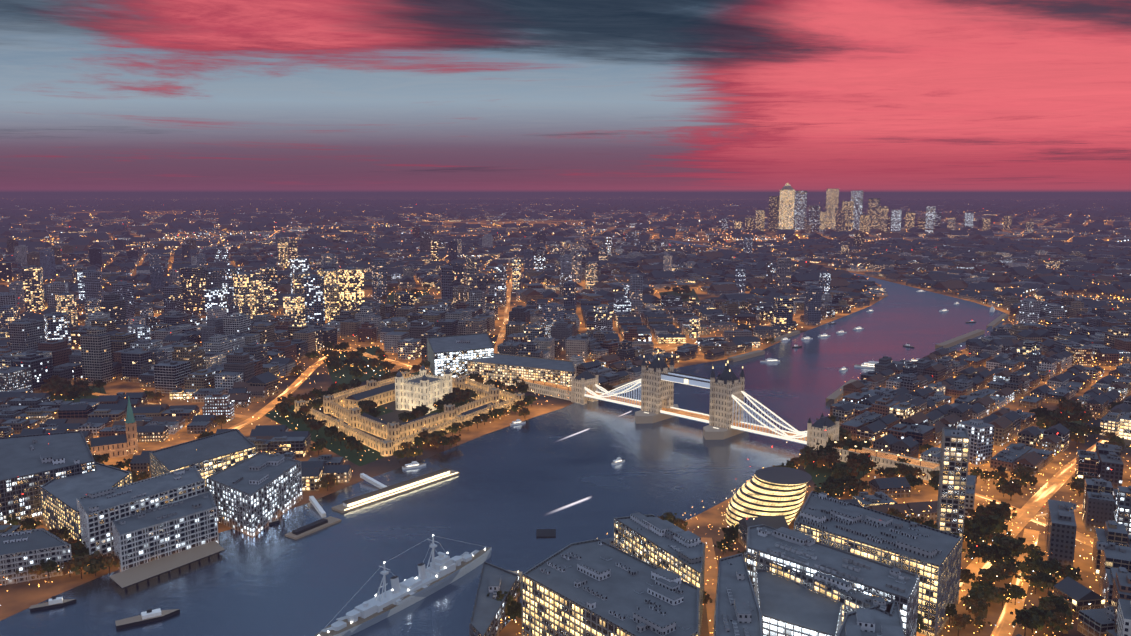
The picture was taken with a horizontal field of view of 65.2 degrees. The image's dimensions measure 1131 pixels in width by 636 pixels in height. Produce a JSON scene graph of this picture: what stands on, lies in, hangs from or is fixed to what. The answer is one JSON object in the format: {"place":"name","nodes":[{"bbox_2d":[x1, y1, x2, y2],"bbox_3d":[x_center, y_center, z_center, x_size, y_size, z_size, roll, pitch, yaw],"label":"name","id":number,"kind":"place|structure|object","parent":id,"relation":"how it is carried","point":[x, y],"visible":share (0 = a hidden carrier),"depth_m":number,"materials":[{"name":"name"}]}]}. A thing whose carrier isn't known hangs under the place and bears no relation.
{"place":"outdoors","nodes":[
{"label":"outdoors","id":0,"kind":"place"},
{"bbox_2d":[0,239,1008,635],"bbox_3d":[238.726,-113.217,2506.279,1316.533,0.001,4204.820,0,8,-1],"label":"river","id":1,"kind":"structure","parent":0,"point":[506,493],"depth_m":707.15,"materials":[{"name":"liquid"}]},
{"bbox_2d":[315,535,491,635],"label":"warship","id":2,"kind":"object","parent":1,"relation":"on","point":[443,570],"visible":0.98,"depth_m":532.76,"materials":[{"name":"grey metal"}]},
{"bbox_2d":[30,290,1008,629],"bbox_3d":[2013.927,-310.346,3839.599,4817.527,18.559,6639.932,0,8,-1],"label":"boats","id":3,"kind":"object","parent":1,"relation":"on","point":[148,572],"visible":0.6,"depth_m":677.75,"materials":[{"name":"grey"}]},
{"bbox_2d":[0,192,1130,635],"bbox_3d":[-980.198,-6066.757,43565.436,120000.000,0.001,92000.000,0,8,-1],"label":"ground","id":4,"kind":"structure","parent":0,"point":[18,598],"depth_m":1080.47,"materials":[{"name":"asphalt"}]},
{"bbox_2d":[90,396,137,458],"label":"church","id":5,"kind":"structure","parent":4,"relation":"on","point":[119,445],"depth_m":828.85,"materials":[{"name":"stone"}]},
{"bbox_2d":[264,365,537,465],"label":"tower of london","id":6,"kind":"structure","parent":4,"relation":"on","point":[399,393],"depth_m":977.42,"materials":[{"name":"stone"}]},
{"bbox_2d":[0,333,969,635],"bbox_3d":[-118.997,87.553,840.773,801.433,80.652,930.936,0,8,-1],"label":"office buildings","id":7,"kind":"structure","parent":4,"relation":"on","point":[830,567],"depth_m":542.16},
{"bbox_2d":[509,570,521,582],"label":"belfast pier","id":8,"kind":"structure","parent":4,"relation":"on","point":[519,573],"depth_m":561.74,"materials":[{"name":"grey"}]},
{"bbox_2d":[0,182,1046,464],"bbox_3d":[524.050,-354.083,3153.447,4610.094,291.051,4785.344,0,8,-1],"label":"high-rise buildings","id":9,"kind":"structure","parent":4,"relation":"on","point":[328,290],"depth_m":1765.65,"materials":[{"name":"grey concrete"}]},
{"bbox_2d":[0,199,1130,635],"bbox_3d":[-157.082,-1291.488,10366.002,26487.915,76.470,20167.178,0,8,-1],"label":"city blocks","id":10,"kind":"structure","parent":4,"relation":"on","point":[234,361],"depth_m":1608.17,"materials":[{"name":"grey concrete"}]},
{"bbox_2d":[5,284,1128,635],"bbox_3d":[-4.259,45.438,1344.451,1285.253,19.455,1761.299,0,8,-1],"label":"trees","id":11,"kind":"object","parent":4,"relation":"on","point":[983,522],"visible":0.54,"depth_m":737.79,"materials":[{"name":"green plant"}]},
{"bbox_2d":[49,289,1088,568],"bbox_3d":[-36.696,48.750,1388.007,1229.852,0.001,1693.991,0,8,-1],"label":"park lawns","id":12,"kind":"structure","parent":4,"relation":"on","point":[823,473],"depth_m":1177.42,"materials":[{"name":"green plant"}]},
{"bbox_2d":[517,350,939,480],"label":"bridge","id":13,"kind":"structure","parent":4,"relation":"on","point":[724,418],"depth_m":904.81,"materials":[{"name":"stone"}]},
{"bbox_2d":[726,467,811,526],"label":"city hall","id":14,"kind":"structure","parent":4,"relation":"on","point":[771,491],"depth_m":631.39,"materials":[{"name":"yellow glass"}]},
{"bbox_2d":[0,197,1130,635],"bbox_3d":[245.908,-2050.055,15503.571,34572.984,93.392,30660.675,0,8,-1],"label":"street lamp glows","id":15,"kind":"object","parent":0,"point":[656,347],"visible":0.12,"depth_m":1711.13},
{"bbox_2d":[0,0,1130,191],"label":"sky","id":16,"kind":"structure","parent":0,"point":[96,95],"materials":[{"name":"pink"}]},
{"bbox_2d":[92,274,1108,635],"bbox_3d":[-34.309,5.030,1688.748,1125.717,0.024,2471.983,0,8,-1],"label":"roads","id":17,"kind":"structure","parent":0,"point":[1040,498],"depth_m":667.87,"materials":[{"name":"orange asphalt"}]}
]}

